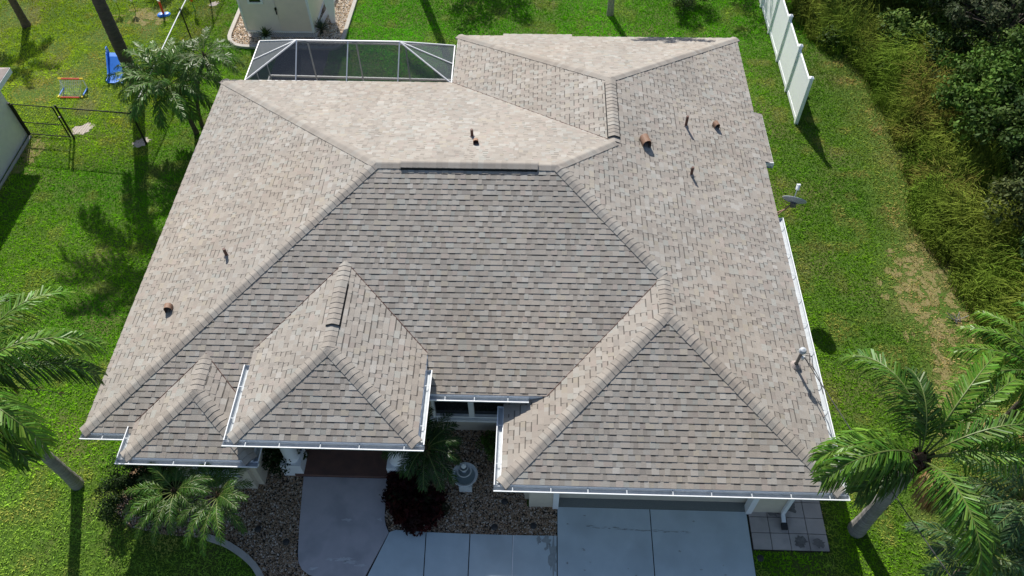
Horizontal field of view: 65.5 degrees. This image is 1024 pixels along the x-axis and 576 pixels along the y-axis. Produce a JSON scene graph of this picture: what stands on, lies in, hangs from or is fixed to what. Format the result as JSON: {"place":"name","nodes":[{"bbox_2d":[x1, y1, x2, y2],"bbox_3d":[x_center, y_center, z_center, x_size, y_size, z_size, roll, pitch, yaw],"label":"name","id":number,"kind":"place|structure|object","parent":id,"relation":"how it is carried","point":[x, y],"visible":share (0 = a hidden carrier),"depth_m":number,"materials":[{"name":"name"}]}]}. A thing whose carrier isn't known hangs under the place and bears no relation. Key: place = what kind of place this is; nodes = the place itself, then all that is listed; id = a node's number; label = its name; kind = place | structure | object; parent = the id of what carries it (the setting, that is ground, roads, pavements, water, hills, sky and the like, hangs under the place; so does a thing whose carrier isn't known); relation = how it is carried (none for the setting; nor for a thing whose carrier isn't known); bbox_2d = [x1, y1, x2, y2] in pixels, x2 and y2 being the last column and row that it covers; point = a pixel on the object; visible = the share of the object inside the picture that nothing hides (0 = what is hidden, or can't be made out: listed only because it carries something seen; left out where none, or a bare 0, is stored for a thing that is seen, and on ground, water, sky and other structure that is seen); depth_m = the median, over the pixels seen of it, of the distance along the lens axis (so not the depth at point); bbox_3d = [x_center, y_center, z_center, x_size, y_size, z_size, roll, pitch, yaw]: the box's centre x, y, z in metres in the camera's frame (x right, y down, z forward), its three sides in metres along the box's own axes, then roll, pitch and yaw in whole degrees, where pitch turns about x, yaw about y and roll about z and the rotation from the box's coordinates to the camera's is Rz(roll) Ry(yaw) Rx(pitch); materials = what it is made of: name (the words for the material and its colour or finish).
{"place":"outdoors","nodes":[
{"label":"outdoors","id":0,"kind":"place"},
{"bbox_2d":[116,463,306,575],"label":"gravel","id":1,"kind":"structure","parent":0,"point":[283,550],"depth_m":19.77,"materials":[{"name":"brown gravel"}]},
{"bbox_2d":[90,472,148,527],"bbox_3d":[-9.685,5.207,19.635,1.478,1.124,1.477,1,52,2],"label":"hedge shrub","id":2,"kind":"object","parent":1,"relation":"on","point":[108,509],"visible":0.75,"depth_m":19.47,"materials":[{"name":"green plant"}]},
{"bbox_2d":[103,449,156,493],"bbox_3d":[-9.599,4.576,20.068,1.334,1.204,1.334,-32,58,-22],"label":"hedge shrub","id":3,"kind":"object","parent":1,"relation":"on","point":[119,480],"visible":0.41,"depth_m":19.75,"materials":[{"name":"green plant"}]},
{"bbox_2d":[125,465,181,496],"bbox_3d":[-9.017,4.505,20.104,1.382,1.223,1.494,-13,53,-9],"label":"hedge shrub","id":4,"kind":"object","parent":1,"relation":"on","point":[145,470],"visible":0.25,"depth_m":19.69,"materials":[{"name":"green plant"}]},
{"bbox_2d":[129,475,180,530],"bbox_3d":[-8.764,5.229,19.717,1.325,0.947,1.388,-22,55,-15],"label":"hedge shrub","id":5,"kind":"object","parent":1,"relation":"on","point":[163,496],"visible":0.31,"depth_m":19.55,"materials":[{"name":"green plant"}]},
{"bbox_2d":[120,461,216,544],"bbox_3d":[-7.702,5.176,18.689,2.293,2.590,1.809,-36,60,-24],"label":"pygmy date palm","id":6,"kind":"object","parent":1,"relation":"on","point":[173,474],"visible":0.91,"depth_m":17.80,"materials":[{"name":"green plant"}]},
{"bbox_2d":[174,462,253,557],"bbox_3d":[-6.642,5.312,18.509,1.842,2.684,2.295,1,52,2],"label":"pygmy date palm","id":7,"kind":"object","parent":1,"relation":"on","point":[226,503],"visible":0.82,"depth_m":17.60,"materials":[{"name":"green plant"}]},
{"bbox_2d":[255,526,261,531],"bbox_3d":[-6.210,5.938,19.545,0.170,0.270,0.166,1,52,2],"label":"path light","id":8,"kind":"object","parent":1,"relation":"on","point":[258,528],"visible":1,"depth_m":19.44,"materials":[{"name":"grey plastic"}]},
{"bbox_2d":[261,448,308,479],"bbox_3d":[-5.930,4.219,20.345,1.201,1.120,1.166,-35,59,-23],"label":"entry shrub","id":9,"kind":"object","parent":1,"relation":"on","point":[275,458],"visible":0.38,"depth_m":20.12,"materials":[{"name":"green plant"}]},
{"bbox_2d":[283,538,288,544],"bbox_3d":[-5.470,6.190,19.340,0.170,0.270,0.166,1,52,2],"label":"path light","id":10,"kind":"object","parent":1,"relation":"on","point":[286,541],"visible":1,"depth_m":19.24,"materials":[{"name":"grey plastic"}]},
{"bbox_2d":[232,0,352,44],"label":"gravel","id":11,"kind":"structure","parent":0,"point":[238,29],"depth_m":32.35,"materials":[{"name":"beige gravel"}]},
{"bbox_2d":[258,27,273,39],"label":"potted plant","id":12,"kind":"object","parent":11,"relation":"on","point":[265,34],"visible":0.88,"depth_m":31.54,"materials":[{"name":"green plant"}]},
{"bbox_2d":[236,0,334,37],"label":"garden shed","id":13,"kind":"structure","parent":11,"relation":"on","point":[290,18],"depth_m":31.41,"materials":[{"name":"beige paint"}]},
{"bbox_2d":[247,0,262,3],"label":"window","id":14,"kind":"structure","parent":13,"relation":"in","point":[248,1],"depth_m":30.81,"materials":[{"name":"white glass"}]},
{"bbox_2d":[274,0,311,30],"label":"door","id":15,"kind":"structure","parent":13,"relation":"in","point":[293,14],"depth_m":31.23,"materials":[{"name":"white metal"}]},
{"bbox_2d":[315,18,332,36],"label":"spiky plant","id":16,"kind":"object","parent":11,"relation":"on","point":[320,26],"visible":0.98,"depth_m":31.95,"materials":[{"name":"green plant"}]},
{"bbox_2d":[323,0,335,23],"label":"upright board","id":17,"kind":"object","parent":11,"relation":"on","point":[330,6],"visible":1,"depth_m":32.12,"materials":[{"name":"white plastic"}]},
{"bbox_2d":[298,477,388,575],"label":"walkway","id":18,"kind":"structure","parent":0,"point":[328,504],"depth_m":19.68,"materials":[{"name":"concrete"}]},
{"bbox_2d":[331,557,351,561],"bbox_3d":[-4.076,6.527,19.157,0.634,0.001,0.128,1,52,2],"label":"worn patch","id":19,"kind":"object","parent":18,"relation":"on","point":[343,559],"visible":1,"depth_m":19.17,"materials":[{"name":"grey concrete"}]},
{"bbox_2d":[385,430,556,535],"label":"gravel","id":20,"kind":"structure","parent":0,"point":[493,509],"depth_m":19.93,"materials":[{"name":"brown gravel"}]},
{"bbox_2d":[379,479,417,515],"bbox_3d":[-2.732,5.186,19.843,1.026,0.669,1.045,-27,57,-19],"label":"red shrub","id":21,"kind":"object","parent":20,"relation":"on","point":[395,500],"visible":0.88,"depth_m":19.68,"materials":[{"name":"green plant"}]},
{"bbox_2d":[386,465,424,493],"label":"red shrub","id":22,"kind":"object","parent":20,"relation":"on","point":[392,477],"visible":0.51,"depth_m":19.96,"materials":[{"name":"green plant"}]},
{"bbox_2d":[391,494,433,536],"bbox_3d":[-2.469,5.525,19.605,1.123,0.627,1.220,1,52,2],"label":"red shrub","id":23,"kind":"object","parent":20,"relation":"on","point":[410,519],"visible":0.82,"depth_m":19.36,"materials":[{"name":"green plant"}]},
{"bbox_2d":[380,407,463,493],"bbox_3d":[-2.126,4.204,19.532,2.037,2.318,2.154,1,52,2],"label":"pygmy date palm","id":24,"kind":"object","parent":20,"relation":"on","point":[429,462],"visible":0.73,"depth_m":18.66,"materials":[{"name":"green plant"}]},
{"bbox_2d":[409,422,443,459],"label":"courtyard shrub","id":25,"kind":"object","parent":20,"relation":"on","point":[428,439],"visible":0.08,"depth_m":20.43,"materials":[{"name":"green plant"}]},
{"bbox_2d":[409,485,450,530],"bbox_3d":[-2.038,5.350,19.767,1.011,0.575,1.090,-35,59,-23],"label":"red shrub","id":26,"kind":"object","parent":20,"relation":"on","point":[435,508],"visible":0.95,"depth_m":19.60,"materials":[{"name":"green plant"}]},
{"bbox_2d":[452,462,477,491],"bbox_3d":[-1.175,4.655,19.826,0.660,1.280,0.660,1,52,2],"label":"fountain","id":27,"kind":"object","parent":20,"relation":"on","point":[466,473],"visible":0.92,"depth_m":19.73,"materials":[{"name":"stone"}]},
{"bbox_2d":[475,430,495,462],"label":"courtyard shrub","id":28,"kind":"object","parent":20,"relation":"on","point":[491,444],"visible":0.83,"depth_m":20.60,"materials":[{"name":"green plant"}]},
{"bbox_2d":[491,524,497,529],"bbox_3d":[-0.426,5.881,19.509,0.170,0.270,0.166,1,52,2],"label":"path light","id":29,"kind":"object","parent":20,"relation":"on","point":[494,526],"visible":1,"depth_m":19.41,"materials":[{"name":"grey plastic"}]},
{"bbox_2d":[501,498,507,504],"bbox_3d":[-0.185,5.363,19.905,0.170,0.270,0.166,1,52,2],"label":"path light","id":30,"kind":"object","parent":20,"relation":"on","point":[504,501],"visible":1,"depth_m":19.80,"materials":[{"name":"grey plastic"}]},
{"bbox_2d":[530,522,536,528],"bbox_3d":[0.525,5.851,19.518,0.170,0.270,0.166,1,52,2],"label":"path light","id":31,"kind":"object","parent":20,"relation":"on","point":[533,525],"visible":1,"depth_m":19.42,"materials":[{"name":"grey plastic"}]},
{"bbox_2d":[0,0,1023,575],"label":"lawn","id":32,"kind":"structure","parent":0,"point":[72,190],"depth_m":25.51,"materials":[{"name":"green plant"}]},
{"bbox_2d":[0,68,27,180],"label":"neighbour house","id":33,"kind":"structure","parent":32,"relation":"on","point":[13,135],"depth_m":27.56,"materials":[{"name":"paint"}]},
{"bbox_2d":[0,135,31,189],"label":"curb","id":34,"kind":"structure","parent":32,"relation":"on","point":[16,159],"depth_m":27.83,"materials":[{"name":"concrete"}]},
{"bbox_2d":[8,0,30,28],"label":"queen palm","id":35,"kind":"object","parent":32,"relation":"on","point":[25,23],"visible":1,"depth_m":32.27,"materials":[{"name":"brown plant"}]},
{"bbox_2d":[0,285,108,490],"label":"queen palm","id":36,"kind":"object","parent":32,"relation":"on","point":[33,441],"visible":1,"depth_m":16.23,"materials":[{"name":"green plant"}]},
{"bbox_2d":[57,78,87,97],"bbox_3d":[-16.587,-7.508,29.909,0.968,0.496,0.626,1,52,2],"label":"toy goal","id":37,"kind":"object","parent":32,"relation":"on","point":[70,80],"visible":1,"depth_m":29.91,"materials":[{"name":"red plastic"}]},
{"bbox_2d":[70,122,95,135],"bbox_3d":[-15.553,-5.742,28.832,0.926,0.001,0.609,-23,56,-16],"label":"sand patch","id":38,"kind":"object","parent":32,"relation":"on","point":[81,128],"visible":0.88,"depth_m":28.86,"materials":[{"name":"beige sand"}]},
{"bbox_2d":[105,46,123,82],"bbox_3d":[-15.250,-8.629,30.605,0.638,0.763,1.770,-8,53,-6],"label":"toy slide","id":39,"kind":"object","parent":32,"relation":"on","point":[112,61],"visible":0.49,"depth_m":30.61,"materials":[{"name":"blue plastic"}]},
{"bbox_2d":[92,0,139,84],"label":"queen palm","id":40,"kind":"object","parent":32,"relation":"on","point":[112,31],"visible":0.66,"depth_m":28.28,"materials":[{"name":"brown plant"}]},
{"bbox_2d":[54,0,210,144],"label":"chain link fence","id":41,"kind":"object","parent":32,"relation":"on","point":[70,131],"visible":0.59,"depth_m":28.20,"materials":[{"name":"black metal"}]},
{"bbox_2d":[7,102,70,137],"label":"chain link gate","id":42,"kind":"structure","parent":41,"relation":"attached to","point":[18,117],"depth_m":28.06,"materials":[{"name":"black metal"}]},
{"bbox_2d":[132,137,150,147],"bbox_3d":[-13.218,-5.192,28.375,0.520,0.001,0.680,23,56,17],"label":"sand patch","id":43,"kind":"object","parent":32,"relation":"on","point":[140,143],"visible":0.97,"depth_m":28.37,"materials":[{"name":"beige sand"}]},
{"bbox_2d":[103,37,222,134],"bbox_3d":[-11.706,-6.576,27.549,4.088,2.992,3.738,1,52,2],"label":"feather palm","id":44,"kind":"object","parent":32,"relation":"on","point":[145,82],"visible":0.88,"depth_m":26.71,"materials":[{"name":"green plant"}]},
{"bbox_2d":[167,27,246,127],"bbox_3d":[-10.429,-7.114,27.794,2.638,3.232,2.649,-21,55,-15],"label":"feather palm","id":45,"kind":"object","parent":32,"relation":"on","point":[208,66],"visible":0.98,"depth_m":26.59,"materials":[{"name":"green plant"}]},
{"bbox_2d":[208,1,219,5],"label":"sand patch","id":46,"kind":"object","parent":32,"relation":"on","point":[213,4],"visible":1,"depth_m":33.60,"materials":[{"name":"beige sand"}]},
{"bbox_2d":[206,534,263,575],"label":"curb","id":47,"kind":"structure","parent":32,"relation":"on","point":[245,557],"depth_m":19.25,"materials":[{"name":"concrete"}]},
{"bbox_2d":[227,0,357,48],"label":"curb","id":48,"kind":"structure","parent":32,"relation":"on","point":[250,46],"depth_m":32.31,"materials":[{"name":"concrete"}]},
{"bbox_2d":[295,449,387,478],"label":"porch floor","id":49,"kind":"structure","parent":32,"relation":"on","point":[346,463],"depth_m":20.56,"materials":[{"name":"concrete"}]},
{"bbox_2d":[79,34,850,529],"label":"house","id":50,"kind":"structure","parent":32,"relation":"on","point":[519,234],"depth_m":19.65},
{"bbox_2d":[192,466,241,477],"bbox_3d":[-7.334,4.231,19.339,1.240,1.415,0.160,1,52,2],"label":"window","id":51,"kind":"structure","parent":50,"relation":"in","point":[238,476],"depth_m":19.77,"materials":[{"name":"white paint"}]},
{"bbox_2d":[430,401,503,422],"bbox_3d":[-1.037,2.892,19.955,2.160,1.675,0.160,1,52,2],"label":"window","id":52,"kind":"structure","parent":50,"relation":"in","point":[486,412],"depth_m":20.38,"materials":[{"name":"black glass"}]},
{"bbox_2d":[559,494,747,501],"bbox_3d":[3.459,4.655,19.162,4.860,2.105,0.050,1,52,2],"label":"garage door","id":53,"kind":"structure","parent":50,"relation":"in","point":[595,496],"depth_m":19.88,"materials":[{"name":"beige paint"}]},
{"bbox_2d":[777,184,806,213],"bbox_3d":[7.865,-2.525,22.658,0.877,0.578,0.638,-11,53,-8],"label":"satellite dish","id":54,"kind":"object","parent":50,"relation":"attached to","point":[793,200],"visible":1,"depth_m":22.54,"materials":[{"name":"metal"}]},
{"bbox_2d":[791,347,806,369],"bbox_3d":[6.846,1.836,19.200,0.280,1.350,0.280,1,52,2],"label":"service mast","id":55,"kind":"object","parent":50,"relation":"attached to","point":[796,365],"visible":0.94,"depth_m":18.98,"materials":[{"name":"metal"}]},
{"bbox_2d":[804,353,950,575],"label":"power cable","id":56,"kind":"object","parent":55,"relation":"attached to","point":[862,446],"visible":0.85,"depth_m":17.63,"materials":[{"name":"grey plastic"}]},
{"bbox_2d":[9,7,1015,499],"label":"dry turf","id":57,"kind":"structure","parent":32,"relation":"on","point":[941,327],"depth_m":23.90,"materials":[{"name":"beige plant"}]},
{"bbox_2d":[157,0,170,17],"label":"toy tee","id":58,"kind":"object","parent":57,"relation":"on","point":[162,13],"visible":1,"depth_m":33.04,"materials":[{"name":"blue plastic"}]},
{"bbox_2d":[946,312,968,322],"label":"dead branch","id":59,"kind":"object","parent":57,"relation":"on","point":[955,320],"visible":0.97,"depth_m":23.25,"materials":[{"name":"wood"}]},
{"bbox_2d":[607,0,614,16],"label":"slender palm","id":60,"kind":"object","parent":32,"relation":"on","point":[610,9],"visible":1,"depth_m":32.46,"materials":[{"name":"grey plant"}]},
{"bbox_2d":[671,0,714,14],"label":"round shrub","id":61,"kind":"object","parent":32,"relation":"on","point":[689,3],"visible":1,"depth_m":32.28,"materials":[{"name":"green plant"}]},
{"bbox_2d":[757,555,763,561],"bbox_3d":[5.901,6.460,18.974,0.170,0.270,0.166,1,52,2],"label":"path light","id":62,"kind":"object","parent":32,"relation":"on","point":[760,558],"visible":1,"depth_m":18.88,"materials":[{"name":"grey plastic"}]},
{"bbox_2d":[759,0,813,124],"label":"privacy fence","id":63,"kind":"object","parent":32,"relation":"on","point":[796,77],"visible":1,"depth_m":29.39,"materials":[{"name":"white plastic"}]},
{"bbox_2d":[745,501,830,552],"bbox_3d":[6.769,5.535,19.834,1.870,0.001,2.070,1,52,2],"label":"paver base","id":64,"kind":"object","parent":32,"relation":"on","point":[753,549],"visible":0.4,"depth_m":19.24,"materials":[{"name":"concrete"}]},
{"bbox_2d":[748,500,829,550],"bbox_3d":[6.773,5.522,19.817,1.804,0.053,2.014,1,52,2],"label":"paver pad","id":65,"kind":"object","parent":64,"relation":"on","point":[811,525],"visible":0.48,"depth_m":19.50,"materials":[{"name":"grey concrete"}]},
{"bbox_2d":[767,512,780,516],"bbox_3d":[6.468,5.536,19.775,0.376,0.001,0.308,1,52,2],"label":"mildew stain","id":66,"kind":"object","parent":65,"relation":"on","point":[770,513],"visible":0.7,"depth_m":19.73,"materials":[{"name":"grey concrete"}]},
{"bbox_2d":[788,503,795,512],"bbox_3d":[6.848,5.438,19.846,0.432,0.001,0.356,1,52,2],"label":"mildew stain","id":67,"kind":"object","parent":65,"relation":"on","point":[792,508],"visible":0.31,"depth_m":19.81,"materials":[{"name":"grey concrete"}]},
{"bbox_2d":[794,535,807,547],"bbox_3d":[6.988,6.150,19.295,0.326,0.001,0.311,-32,58,-22],"label":"mildew stain","id":68,"kind":"object","parent":65,"relation":"on","point":[801,541],"visible":1,"depth_m":19.30,"materials":[{"name":"grey concrete"}]},
{"bbox_2d":[812,538,824,548],"bbox_3d":[7.425,6.170,19.273,0.290,0.001,0.238,32,59,23],"label":"mildew stain","id":69,"kind":"object","parent":65,"relation":"on","point":[818,543],"visible":1,"depth_m":19.27,"materials":[{"name":"grey concrete"}]},
{"bbox_2d":[806,348,1023,575],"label":"queen palm","id":70,"kind":"object","parent":32,"relation":"on","point":[937,485],"visible":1,"depth_m":15.99,"materials":[{"name":"green plant"}]},
{"bbox_2d":[904,487,1023,575],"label":"feather palm","id":71,"kind":"object","parent":32,"relation":"on","point":[1014,561],"visible":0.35,"depth_m":17.24,"materials":[{"name":"green plant"}]},
{"bbox_2d":[945,300,1023,433],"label":"feather palm","id":72,"kind":"object","parent":32,"relation":"on","point":[1019,359],"visible":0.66,"depth_m":18.94,"materials":[{"name":"green plant"}]},
{"bbox_2d":[949,431,1023,550],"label":"feather palm","id":73,"kind":"object","parent":32,"relation":"on","point":[1012,512],"visible":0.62,"depth_m":17.81,"materials":[{"name":"green plant"}]},
{"bbox_2d":[996,408,1023,496],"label":"feather palm","id":74,"kind":"object","parent":32,"relation":"on","point":[1017,494],"visible":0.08,"depth_m":19.45,"materials":[{"name":"green plant"}]},
{"bbox_2d":[296,505,755,575],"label":"driveway","id":75,"kind":"structure","parent":0,"point":[710,543],"depth_m":19.26,"materials":[{"name":"concrete"}]},
{"bbox_2d":[512,535,513,574],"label":"joint filler","id":76,"kind":"object","parent":75,"relation":"on","point":[512,555],"visible":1,"depth_m":19.16,"materials":[{"name":"white paint"}]},
{"bbox_2d":[538,541,545,548],"bbox_3d":[0.725,6.235,19.316,0.218,0.001,0.210,1,52,2],"label":"dry patch","id":77,"kind":"object","parent":75,"relation":"on","point":[541,545],"visible":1,"depth_m":19.31,"materials":[{"name":"concrete"}]},
{"bbox_2d":[537,535,550,550],"bbox_3d":[0.814,6.198,19.349,0.355,0.001,0.289,-36,60,-24],"label":"damp stain","id":78,"kind":"object","parent":75,"relation":"on","point":[546,540],"visible":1,"depth_m":19.37,"materials":[{"name":"concrete"}]},
{"bbox_2d":[548,536,556,575],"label":"damp stain","id":79,"kind":"object","parent":75,"relation":"on","point":[552,561],"visible":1,"depth_m":19.13,"materials":[{"name":"concrete"}]},
{"bbox_2d":[567,515,723,575],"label":"drip stain","id":80,"kind":"object","parent":75,"relation":"on","point":[637,530],"visible":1,"depth_m":19.51,"materials":[{"name":"concrete"}]},
{"bbox_2d":[558,498,744,511],"bbox_3d":[3.483,5.332,20.007,4.675,0.045,0.470,1,52,2],"label":"garage apron","id":81,"kind":"object","parent":75,"relation":"attached to","point":[653,504],"visible":0.53,"depth_m":19.91,"materials":[{"name":"grey concrete"}]},
{"bbox_2d":[828,0,1023,320],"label":"forest floor","id":82,"kind":"structure","parent":0,"point":[1009,172],"depth_m":31.04,"materials":[{"name":"brown soil"}]},
{"bbox_2d":[785,0,1023,378],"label":"tall grass","id":83,"kind":"structure","parent":82,"relation":"on","point":[939,195],"depth_m":26.15,"materials":[{"name":"green plant"}]},
{"bbox_2d":[875,6,952,49],"bbox_3d":[15.349,-9.833,30.421,2.869,1.858,2.422,1,52,2],"label":"woodland tree","id":84,"kind":"object","parent":82,"relation":"on","point":[903,19],"visible":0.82,"depth_m":29.94,"materials":[{"name":"green plant"}]},
{"bbox_2d":[811,0,1023,329],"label":"undergrowth","id":85,"kind":"object","parent":82,"relation":"on","point":[976,25],"visible":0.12,"depth_m":30.87,"materials":[{"name":"green plant"}]},
{"bbox_2d":[905,0,970,13],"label":"woodland tree","id":86,"kind":"object","parent":82,"relation":"on","point":[922,3],"visible":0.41,"depth_m":30.02,"materials":[{"name":"green plant"}]},
{"bbox_2d":[910,26,984,85],"bbox_3d":[15.974,-8.189,28.914,2.756,2.232,2.678,1,52,2],"label":"woodland tree","id":87,"kind":"object","parent":82,"relation":"on","point":[954,42],"visible":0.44,"depth_m":28.48,"materials":[{"name":"green plant"}]},
{"bbox_2d":[927,0,1023,54],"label":"woodland tree","id":88,"kind":"object","parent":82,"relation":"on","point":[991,23],"visible":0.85,"depth_m":27.61,"materials":[{"name":"green plant"}]},
{"bbox_2d":[930,46,1023,141],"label":"woodland tree","id":89,"kind":"object","parent":82,"relation":"on","point":[965,96],"visible":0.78,"depth_m":25.92,"materials":[{"name":"green plant"}]},
{"bbox_2d":[962,80,1023,175],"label":"woodland tree","id":90,"kind":"object","parent":82,"relation":"on","point":[1013,142],"visible":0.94,"depth_m":24.75,"materials":[{"name":"green plant"}]},
{"bbox_2d":[972,23,1023,86],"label":"woodland tree","id":91,"kind":"object","parent":82,"relation":"on","point":[1015,39],"visible":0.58,"depth_m":26.73,"materials":[{"name":"green plant"}]},
{"bbox_2d":[981,152,1023,234],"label":"woodland tree","id":92,"kind":"object","parent":82,"relation":"on","point":[1011,188],"visible":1,"depth_m":23.41,"materials":[{"name":"green plant"}]},
{"bbox_2d":[1018,206,1023,296],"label":"woodland tree","id":93,"kind":"object","parent":82,"relation":"on","point":[1021,240],"visible":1,"depth_m":22.47,"materials":[{"name":"green plant"}]},
{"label":"patio","id":94,"kind":"structure","parent":0,"visible":0},
{"bbox_2d":[244,39,455,81],"bbox_3d":[-5.413,-7.230,27.711,6.941,3.293,2.243,1,52,2],"label":"screen enclosure","id":95,"kind":"object","parent":94,"relation":"on","point":[340,60],"visible":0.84,"depth_m":28.15,"materials":[{"name":"white paint"}]}
]}

